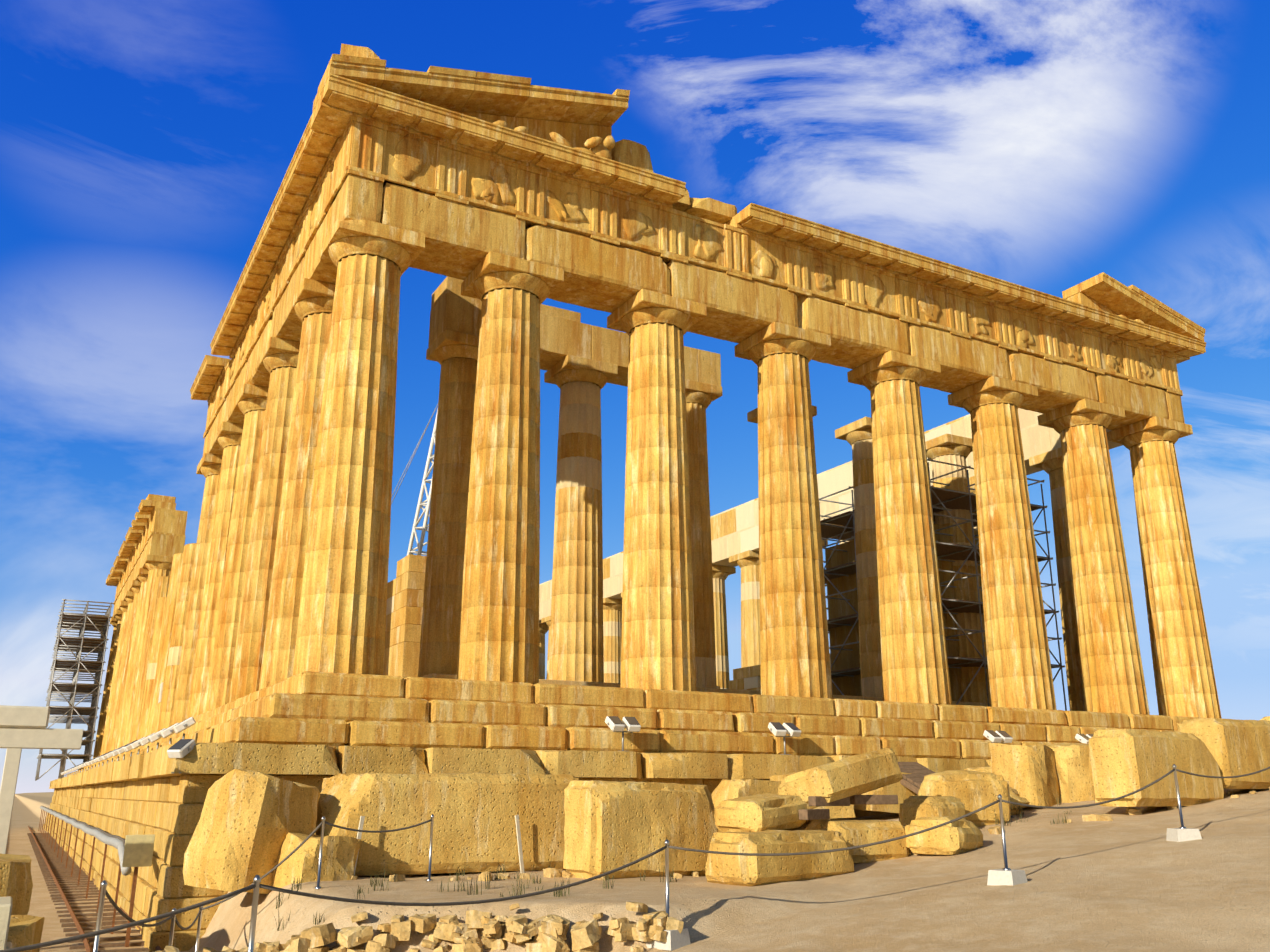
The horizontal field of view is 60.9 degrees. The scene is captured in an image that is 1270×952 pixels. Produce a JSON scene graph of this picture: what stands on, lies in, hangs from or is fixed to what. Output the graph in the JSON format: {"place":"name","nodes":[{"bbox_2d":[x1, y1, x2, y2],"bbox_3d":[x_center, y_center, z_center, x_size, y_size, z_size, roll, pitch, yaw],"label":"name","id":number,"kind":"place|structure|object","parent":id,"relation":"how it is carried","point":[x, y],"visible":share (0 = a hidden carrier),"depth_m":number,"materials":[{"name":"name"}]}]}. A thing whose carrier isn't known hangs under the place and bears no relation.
{"place":"outdoors","nodes":[
{"label":"outdoors","id":0,"kind":"place"},
{"bbox_2d":[0,0,1269,793],"label":"sky","id":1,"kind":"structure","parent":0,"point":[147,147],"materials":[{"name":"blue"}]},
{"bbox_2d":[6,789,1269,951],"bbox_3d":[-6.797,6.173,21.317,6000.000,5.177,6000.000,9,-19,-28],"label":"ground","id":2,"kind":"structure","parent":0,"point":[1123,881],"depth_m":13.67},
{"bbox_2d":[0,896,11,949],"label":"new marble blocks","id":3,"kind":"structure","parent":2,"relation":"on","point":[5,909],"depth_m":11.63,"materials":[{"name":"white stone"}]},
{"bbox_2d":[28,810,162,951],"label":"rail track","id":4,"kind":"object","parent":2,"relation":"on","point":[87,945],"visible":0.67,"depth_m":24.82,"materials":[{"name":"metal"}]},
{"bbox_2d":[43,806,124,846],"bbox_3d":[-25.531,15.119,47.906,0.060,0.421,68.806,9,-19,-28],"label":"handrail","id":5,"kind":"object","parent":4,"relation":"attached to","point":[108,834],"visible":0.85,"depth_m":26.14,"materials":[{"name":"metal"}]},
{"bbox_2d":[40,806,131,875],"bbox_3d":[-25.545,15.210,47.863,0.170,0.537,68.821,9,-19,-28],"label":"cable conduit","id":6,"kind":"object","parent":4,"relation":"on","point":[116,843],"visible":0.92,"depth_m":24.24,"materials":[{"name":"grey plastic"}]},
{"bbox_2d":[122,834,154,866],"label":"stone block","id":7,"kind":"structure","parent":4,"relation":"attached to","point":[138,850],"depth_m":18.56,"materials":[{"name":"beige stone"}]},
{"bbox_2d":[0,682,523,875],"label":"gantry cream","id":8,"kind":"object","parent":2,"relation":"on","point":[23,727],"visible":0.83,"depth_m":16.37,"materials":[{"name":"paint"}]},
{"bbox_2d":[27,487,1059,951],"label":"timber planks","id":9,"kind":"object","parent":2,"relation":"on","point":[915,777],"visible":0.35,"depth_m":37.38,"materials":[{"name":"brown wood"}]},
{"bbox_2d":[0,716,1269,951],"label":"foundation and blocks","id":10,"kind":"object","parent":2,"relation":"on","point":[222,818],"visible":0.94,"depth_m":18.16,"materials":[{"name":"stone"}]},
{"bbox_2d":[61,716,1093,777],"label":"floodlights","id":11,"kind":"object","parent":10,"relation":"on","point":[182,752],"visible":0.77,"depth_m":24.99,"materials":[{"name":"white metal"}]},
{"bbox_2d":[67,43,1221,775],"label":"temple","id":12,"kind":"structure","parent":10,"relation":"on","point":[255,611],"depth_m":29.28,"materials":[{"name":"stone"}]},
{"bbox_2d":[35,404,1066,780],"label":"scaffolding tubes","id":13,"kind":"object","parent":12,"relation":"on","point":[91,672],"visible":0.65,"depth_m":74.27,"materials":[{"name":"metal"}]},
{"bbox_2d":[210,134,1161,420],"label":"parthenon metope reliefs","id":14,"kind":"object","parent":12,"relation":"on","point":[410,156],"visible":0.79,"depth_m":30.43,"materials":[{"name":"stone"}]},
{"bbox_2d":[383,276,1182,710],"bbox_3d":[-7.953,8.451,61.388,27.210,13.562,69.260,9,-19,-28],"label":"inner temple structure","id":15,"kind":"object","parent":12,"relation":"on","point":[581,590],"visible":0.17,"depth_m":34.33,"materials":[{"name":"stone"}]},
{"bbox_2d":[407,409,437,554],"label":"crane boom","id":16,"kind":"object","parent":15,"relation":"on","point":[426,510],"visible":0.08,"depth_m":53.82,"materials":[{"name":"white paint"}]},
{"bbox_2d":[826,524,984,701],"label":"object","id":17,"kind":"structure","parent":15,"relation":"on","point":[848,685],"depth_m":42.47,"materials":[{"name":"stone"}]},
{"bbox_2d":[472,116,1144,323],"bbox_3d":[7.090,-7.451,33.239,25.992,1.130,0.711,9,-19,-28],"label":"pediment sculpture","id":18,"kind":"object","parent":12,"relation":"on","point":[594,146],"visible":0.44,"depth_m":28.58,"materials":[{"name":"stone"}]},
{"bbox_2d":[93,764,1185,951],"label":"rope barrier posts","id":19,"kind":"object","parent":2,"relation":"on","point":[256,881],"visible":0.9,"depth_m":12.85,"materials":[{"name":"silver metal"}]},
{"bbox_2d":[0,766,1269,951],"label":"barrier ropes","id":20,"kind":"object","parent":19,"relation":"hanging from","point":[225,897],"visible":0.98,"depth_m":11.39,"materials":[{"name":"black fabric"}]},
{"bbox_2d":[113,791,1229,950],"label":"weeds","id":21,"kind":"object","parent":2,"relation":"on","point":[559,893],"visible":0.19,"depth_m":15.02,"materials":[{"name":"green plant"}]},
{"bbox_2d":[154,787,1269,951],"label":"rubble stones","id":22,"kind":"object","parent":2,"relation":"on","point":[548,931],"visible":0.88,"depth_m":12.13,"materials":[{"name":"beige stone"}]},
{"bbox_2d":[645,828,1201,950],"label":"post bases","id":23,"kind":"object","parent":2,"relation":"on","point":[676,939],"visible":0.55,"depth_m":14.05,"materials":[{"name":"white concrete"}]}
]}

